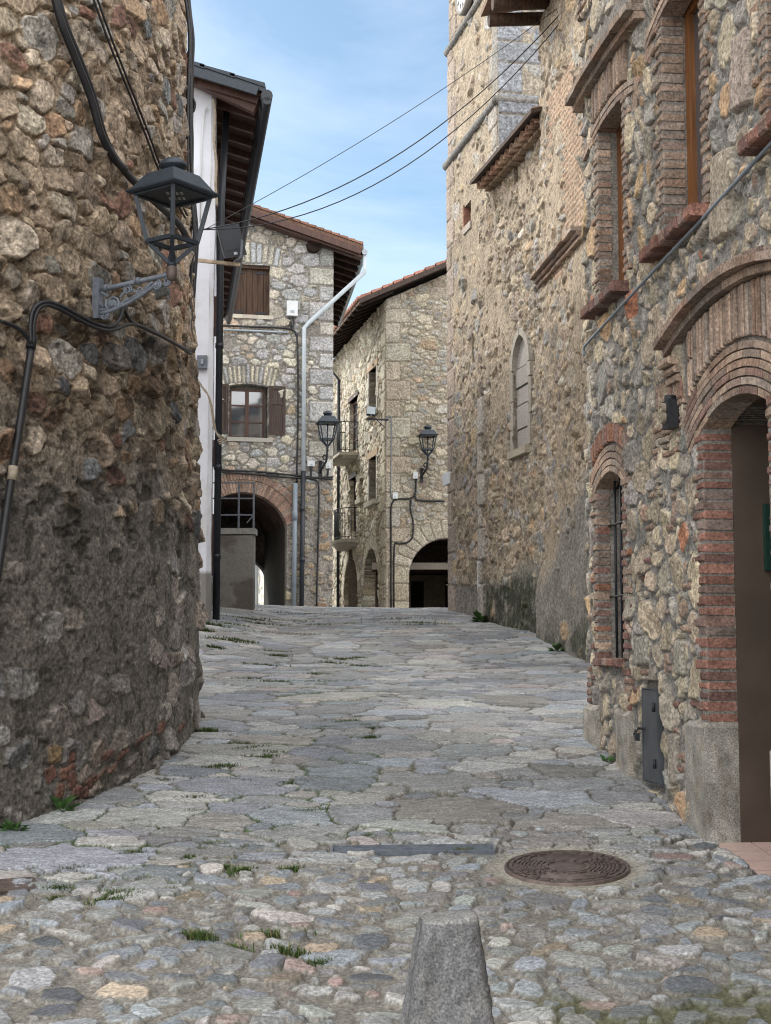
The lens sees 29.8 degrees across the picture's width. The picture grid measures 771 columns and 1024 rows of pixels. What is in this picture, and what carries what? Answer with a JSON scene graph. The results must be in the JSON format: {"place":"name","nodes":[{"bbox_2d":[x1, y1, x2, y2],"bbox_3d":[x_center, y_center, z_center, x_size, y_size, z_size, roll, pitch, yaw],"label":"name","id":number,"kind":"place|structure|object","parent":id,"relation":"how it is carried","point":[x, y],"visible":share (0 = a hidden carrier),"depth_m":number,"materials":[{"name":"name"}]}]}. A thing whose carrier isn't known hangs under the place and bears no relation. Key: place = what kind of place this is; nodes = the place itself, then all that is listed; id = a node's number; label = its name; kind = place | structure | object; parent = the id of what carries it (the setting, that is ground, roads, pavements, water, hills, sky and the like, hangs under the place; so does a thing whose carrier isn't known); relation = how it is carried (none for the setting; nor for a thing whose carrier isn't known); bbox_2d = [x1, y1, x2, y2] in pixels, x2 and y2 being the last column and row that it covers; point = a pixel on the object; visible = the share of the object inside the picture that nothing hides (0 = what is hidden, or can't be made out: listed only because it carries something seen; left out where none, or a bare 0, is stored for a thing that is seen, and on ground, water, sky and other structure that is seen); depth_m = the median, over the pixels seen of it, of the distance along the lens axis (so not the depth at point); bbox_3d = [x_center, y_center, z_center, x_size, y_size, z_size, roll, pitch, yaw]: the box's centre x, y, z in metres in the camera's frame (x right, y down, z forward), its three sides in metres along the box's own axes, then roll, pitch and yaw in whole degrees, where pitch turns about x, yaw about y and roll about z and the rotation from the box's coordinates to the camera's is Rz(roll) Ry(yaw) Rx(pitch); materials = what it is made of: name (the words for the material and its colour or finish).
{"place":"outdoors","nodes":[
{"label":"outdoors","id":0,"kind":"place"},
{"bbox_2d":[186,0,448,358],"label":"sky","id":1,"kind":"structure","parent":0,"point":[336,73],"materials":[{"name":"blue"}]},
{"bbox_2d":[0,604,770,1023],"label":"street paving","id":2,"kind":"structure","parent":0,"point":[478,730],"depth_m":7.93,"materials":[{"name":"stone"}]},
{"bbox_2d":[0,819,29,830],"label":"weed","id":3,"kind":"object","parent":2,"relation":"on","point":[8,824],"visible":0.84,"depth_m":8.52,"materials":[{"name":"green plant"}]},
{"bbox_2d":[49,794,81,811],"bbox_3d":[-2.034,1.805,9.012,0.253,0.132,0.234,5,-7,-41],"label":"weed","id":4,"kind":"object","parent":2,"relation":"on","point":[59,804],"visible":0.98,"depth_m":8.97,"materials":[{"name":"green plant"}]},
{"bbox_2d":[36,610,473,966],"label":"grass","id":5,"kind":"structure","parent":2,"relation":"on","point":[203,935],"depth_m":9.10,"materials":[{"name":"green plant"}]},
{"bbox_2d":[331,844,494,856],"bbox_3d":[0.155,1.916,8.220,0.922,0.057,0.145,0,-5,0],"label":"slot drain","id":6,"kind":"object","parent":2,"relation":"on","point":[403,849],"visible":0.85,"depth_m":8.21,"materials":[{"name":"grey metal"}]},
{"bbox_2d":[471,610,487,621],"bbox_3d":[1.500,1.620,22.524,0.429,0.210,0.413,0,-5,0],"label":"weed","id":7,"kind":"object","parent":2,"relation":"on","point":[478,615],"visible":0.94,"depth_m":22.45,"materials":[{"name":"green plant"}]},
{"bbox_2d":[548,642,562,650],"bbox_3d":[2.128,1.671,17.931,0.330,0.127,0.195,-2,-6,19],"label":"weed","id":8,"kind":"object","parent":2,"relation":"on","point":[558,646],"visible":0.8,"depth_m":17.92,"materials":[{"name":"green plant"}]},
{"bbox_2d":[600,754,615,762],"bbox_3d":[1.581,1.757,10.332,0.111,0.071,0.113,0,-5,0],"label":"weed","id":9,"kind":"object","parent":2,"relation":"on","point":[610,758],"visible":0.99,"depth_m":10.34,"materials":[{"name":"green plant"}]},
{"bbox_3d":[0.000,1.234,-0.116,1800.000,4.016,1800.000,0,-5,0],"label":"ground","id":10,"kind":"structure","parent":0,"visible":0},
{"bbox_2d":[0,877,34,894],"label":"access cover","id":11,"kind":"object","parent":10,"relation":"on","point":[7,885],"visible":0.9,"depth_m":7.33,"materials":[{"name":"metal"}]},
{"bbox_2d":[0,0,208,827],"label":"round tower","id":12,"kind":"structure","parent":10,"relation":"on","point":[104,616],"depth_m":9.56,"materials":[{"name":"stone"}]},
{"bbox_2d":[0,335,36,583],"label":"conduit","id":13,"kind":"object","parent":12,"relation":"attached to","point":[12,473],"visible":1,"depth_m":8.76,"materials":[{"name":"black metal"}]},
{"bbox_2d":[0,300,191,354],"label":"looped cable","id":14,"kind":"object","parent":12,"relation":"attached to","point":[62,308],"visible":0.99,"depth_m":9.36,"materials":[{"name":"black rubber"}]},
{"bbox_2d":[51,0,190,237],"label":"black cable","id":15,"kind":"object","parent":12,"relation":"attached to","point":[79,64],"visible":0.87,"depth_m":9.67,"materials":[{"name":"black rubber"}]},
{"bbox_2d":[93,0,187,218],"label":"twin cable","id":16,"kind":"object","parent":12,"relation":"attached to","point":[125,83],"visible":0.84,"depth_m":10.19,"materials":[{"name":"black rubber"}]},
{"bbox_2d":[92,157,219,319],"bbox_3d":[-1.535,-1.793,9.552,0.796,1.037,0.431,-4,-7,36],"label":"wall lantern","id":17,"kind":"object","parent":12,"relation":"attached to","point":[172,184],"depth_m":9.44,"materials":[{"name":"grey paint"}]},
{"bbox_2d":[184,0,198,380],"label":"hanging cables","id":18,"kind":"object","parent":12,"relation":"hanging from","point":[190,106],"visible":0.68,"depth_m":12.27,"materials":[{"name":"black rubber"}]},
{"bbox_2d":[193,61,272,620],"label":"white house","id":19,"kind":"structure","parent":10,"relation":"on","point":[243,105],"depth_m":21.10,"materials":[{"name":"paint"}]},
{"bbox_2d":[197,355,206,368],"bbox_3d":[-2.622,-2.142,20.750,0.140,0.190,0.120,0,-5,0],"label":"meter box","id":20,"kind":"object","parent":19,"relation":"attached to","point":[202,361],"visible":0.93,"depth_m":20.72,"materials":[{"name":"grey paint"}]},
{"bbox_2d":[198,379,226,444],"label":"tan cables","id":21,"kind":"object","parent":19,"relation":"attached to","point":[222,438],"visible":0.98,"depth_m":20.50,"materials":[{"name":"beige plastic"}]},
{"bbox_2d":[212,99,217,205],"bbox_3d":[-2.455,-5.181,20.925,0.109,1.582,0.044,0,-5,0],"label":"rope cable","id":22,"kind":"object","parent":19,"relation":"hanging from","point":[214,149],"visible":0.94,"depth_m":20.91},
{"bbox_2d":[198,223,246,266],"bbox_3d":[-2.335,-3.690,19.956,0.854,0.600,0.276,0,-5,0],"label":"floodlight","id":23,"kind":"object","parent":19,"relation":"attached to","point":[231,242],"visible":0.94,"depth_m":19.92,"materials":[{"name":"black metal"}]},
{"bbox_2d":[211,482,256,609],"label":"rendered pier","id":24,"kind":"structure","parent":10,"relation":"on","point":[237,572],"depth_m":24.02,"materials":[{"name":"paint"}]},
{"bbox_2d":[255,565,263,604],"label":"yard house","id":25,"kind":"structure","parent":10,"relation":"on","point":[259,587],"depth_m":46.88,"materials":[{"name":"white paint"}]},
{"bbox_2d":[211,204,367,606],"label":"stone house","id":26,"kind":"structure","parent":10,"relation":"on","point":[314,271],"depth_m":36.20,"materials":[{"name":"stone"}]},
{"bbox_2d":[229,389,264,437],"bbox_3d":[-3.450,-2.434,36.105,0.885,1.244,0.066,1,-5,-12],"label":"window","id":27,"kind":"structure","parent":26,"relation":"in","point":[246,406],"depth_m":36.10,"materials":[{"name":"red wood"}]},
{"bbox_2d":[224,329,288,332],"bbox_3d":[-3.200,-4.502,36.100,1.621,0.057,0.050,1,-5,-12],"label":"zinc conduit","id":28,"kind":"object","parent":26,"relation":"attached to","point":[256,330],"visible":1,"depth_m":36.08,"materials":[{"name":"grey metal"}]},
{"bbox_2d":[221,317,332,605],"bbox_3d":[-2.685,-1.259,35.900,2.812,7.298,0.050,1,-5,-12],"label":"house cable","id":29,"kind":"object","parent":26,"relation":"attached to","point":[314,478],"visible":0.98,"depth_m":36.00,"materials":[{"name":"black rubber"}]},
{"bbox_2d":[286,300,297,316],"bbox_3d":[-2.343,-5.090,36.342,0.270,0.380,0.166,1,-5,-12],"label":"junction box","id":30,"kind":"object","parent":26,"relation":"attached to","point":[292,308],"visible":1,"depth_m":36.27,"materials":[{"name":"white plastic"}]},
{"bbox_2d":[307,460,314,466],"bbox_3d":[-1.858,-1.203,36.105,0.190,0.140,0.126,1,-5,-12],"label":"junction box","id":31,"kind":"object","parent":26,"relation":"attached to","point":[310,463],"visible":1,"depth_m":36.05,"materials":[{"name":"white plastic"}]},
{"bbox_2d":[315,411,339,476],"bbox_3d":[-1.447,-1.692,35.892,0.544,1.615,0.723,1,-5,-11],"label":"bracket lamp","id":32,"kind":"object","parent":26,"relation":"attached to","point":[327,419],"visible":1,"depth_m":35.78,"materials":[{"name":"black metal"}]},
{"bbox_2d":[325,461,330,468],"bbox_3d":[-1.435,-1.171,36.196,0.130,0.170,0.126,1,-5,-12],"label":"junction box","id":33,"kind":"object","parent":26,"relation":"attached to","point":[328,464],"visible":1,"depth_m":36.14,"materials":[{"name":"white plastic"}]},
{"bbox_2d":[332,258,448,607],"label":"corner house","id":34,"kind":"structure","parent":10,"relation":"on","point":[390,346],"depth_m":42.77,"materials":[{"name":"stone"}]},
{"bbox_2d":[354,479,356,531],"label":"balcony door","id":35,"kind":"structure","parent":34,"relation":"in","point":[355,481],"depth_m":47.64,"materials":[{"name":"red wood"}]},
{"bbox_2d":[353,400,358,449],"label":"balcony door","id":36,"kind":"structure","parent":34,"relation":"in","point":[355,415],"depth_m":47.91,"materials":[{"name":"red wood"}]},
{"bbox_2d":[366,406,388,427],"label":"floodlight","id":37,"kind":"object","parent":34,"relation":"attached to","point":[371,410],"visible":1,"depth_m":42.02,"materials":[{"name":"grey metal"}]},
{"bbox_2d":[386,416,391,498],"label":"pipe loop","id":38,"kind":"object","parent":34,"relation":"attached to","point":[391,451],"visible":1,"depth_m":42.29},
{"bbox_2d":[393,492,397,498],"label":"junction box","id":39,"kind":"object","parent":34,"relation":"attached to","point":[395,495],"visible":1,"depth_m":42.13,"materials":[{"name":"white plastic"}]},
{"bbox_2d":[413,472,417,478],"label":"junction box","id":40,"kind":"object","parent":34,"relation":"attached to","point":[415,475],"visible":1,"depth_m":42.19,"materials":[{"name":"white plastic"}]},
{"bbox_2d":[390,479,443,607],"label":"house cable","id":41,"kind":"object","parent":34,"relation":"attached to","point":[395,543],"visible":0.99,"depth_m":42.03,"materials":[{"name":"black rubber"}]},
{"bbox_2d":[411,581,423,607],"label":"arcade door","id":42,"kind":"structure","parent":34,"relation":"in","point":[417,587],"depth_m":46.88,"materials":[{"name":"black wood"}]},
{"bbox_2d":[417,425,438,481],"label":"bracket lamp","id":43,"kind":"object","parent":34,"relation":"attached to","point":[427,432],"visible":1,"depth_m":41.86,"materials":[{"name":"black metal"}]},
{"bbox_2d":[445,581,447,607],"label":"arcade door","id":44,"kind":"structure","parent":34,"relation":"in","point":[446,582],"depth_m":46.88,"materials":[{"name":"black wood"}]},
{"bbox_2d":[399,909,494,1023],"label":"stone bollard","id":45,"kind":"object","parent":10,"relation":"on","point":[447,980],"visible":1,"depth_m":4.55,"materials":[{"name":"stone"}]},
{"bbox_2d":[442,0,543,617],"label":"bell tower","id":46,"kind":"structure","parent":10,"relation":"on","point":[477,138],"depth_m":24.43,"materials":[{"name":"stone"}]},
{"bbox_2d":[443,471,450,485],"bbox_3d":[1.092,-0.585,25.526,0.070,0.210,0.420,1,-5,-12],"label":"plaque","id":47,"kind":"object","parent":46,"relation":"attached to","point":[446,478],"visible":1,"depth_m":25.46,"materials":[{"name":"white plastic"}]},
{"bbox_2d":[463,205,471,234],"bbox_3d":[1.497,-5.004,24.623,0.280,0.527,0.526,1,-5,-12],"label":"slit window","id":48,"kind":"structure","parent":46,"relation":"in","point":[466,211],"depth_m":24.81,"materials":[{"name":"brick"}]},
{"bbox_2d":[477,561,480,590],"bbox_3d":[1.537,1.022,23.224,0.086,0.480,0.340,1,-5,-12],"label":"plaque","id":49,"kind":"object","parent":46,"relation":"attached to","point":[478,584],"visible":0.02,"depth_m":23.35,"materials":[{"name":"white plastic"}]},
{"bbox_2d":[470,105,545,632],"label":"church nave","id":50,"kind":"structure","parent":10,"relation":"on","point":[511,557],"depth_m":21.41,"materials":[{"name":"stone"}]},
{"bbox_2d":[507,328,534,459],"bbox_3d":[2.073,-1.730,20.997,0.420,1.872,1.010,1,-5,-12],"label":"blocked window","id":51,"kind":"structure","parent":50,"relation":"in","point":[520,351],"depth_m":21.04,"materials":[{"name":"stone"}]},
{"bbox_2d":[481,0,589,662],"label":"church annex","id":52,"kind":"object","parent":10,"relation":"on","point":[557,278],"visible":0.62,"depth_m":18.39,"materials":[{"name":"beige stone"}]},
{"bbox_2d":[204,25,557,229],"bbox_3d":[0.165,-4.987,17.894,5.030,3.594,0.013,2,-6,-20],"label":"overhead wire","id":53,"kind":"object","parent":52,"relation":"attached to","point":[399,169],"visible":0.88,"depth_m":17.81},
{"bbox_2d":[206,9,555,228],"bbox_3d":[0.171,-5.025,17.947,5.077,3.774,0.008,2,-6,-21],"label":"overhead wire","id":54,"kind":"object","parent":52,"relation":"attached to","point":[381,128],"visible":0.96,"depth_m":17.82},
{"bbox_2d":[204,15,558,228],"bbox_3d":[0.124,-4.987,17.894,4.995,3.618,0.014,2,-6,-20],"label":"overhead wire","id":55,"kind":"object","parent":52,"relation":"attached to","point":[395,155],"visible":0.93,"depth_m":17.81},
{"bbox_2d":[504,850,629,885],"bbox_3d":[0.975,1.935,7.801,0.671,0.146,0.673,0,-5,0],"label":"manhole cover","id":56,"kind":"object","parent":10,"relation":"on","point":[567,868],"visible":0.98,"depth_m":7.76,"materials":[{"name":"metal"}]},
{"bbox_2d":[565,0,770,875],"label":"brick dressed house","id":57,"kind":"structure","parent":10,"relation":"on","point":[670,100],"depth_m":8.99,"materials":[{"name":"stone"}]},
{"bbox_2d":[616,125,623,279],"bbox_3d":[1.827,-2.268,10.656,0.060,1.384,0.703,1,-5,-6],"label":"window","id":58,"kind":"structure","parent":57,"relation":"in","point":[619,132],"depth_m":10.93,"materials":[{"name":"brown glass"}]},
{"bbox_2d":[633,687,664,785],"bbox_3d":[1.738,1.462,9.491,0.146,0.616,0.368,1,-5,-6],"label":"meter door","id":59,"kind":"structure","parent":57,"relation":"in","point":[652,728],"depth_m":9.45,"materials":[{"name":"grey metal"}]},
{"bbox_2d":[660,395,678,429],"bbox_3d":[1.759,-0.623,9.029,0.090,0.211,0.124,1,-5,-6],"label":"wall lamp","id":60,"kind":"object","parent":57,"relation":"attached to","point":[669,414],"visible":1,"depth_m":8.97,"materials":[{"name":"black metal"}]},
{"bbox_2d":[582,141,770,355],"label":"wall cable","id":61,"kind":"object","parent":57,"relation":"attached to","point":[710,209],"depth_m":8.81,"materials":[{"name":"black rubber"}]},
{"bbox_2d":[683,0,702,204],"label":"window","id":62,"kind":"structure","parent":57,"relation":"in","point":[691,20],"depth_m":9.30,"materials":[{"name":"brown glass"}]},
{"bbox_2d":[762,504,770,570],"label":"letter box","id":63,"kind":"object","parent":57,"relation":"attached to","point":[766,537],"visible":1,"depth_m":8.46,"materials":[{"name":"green metal"}]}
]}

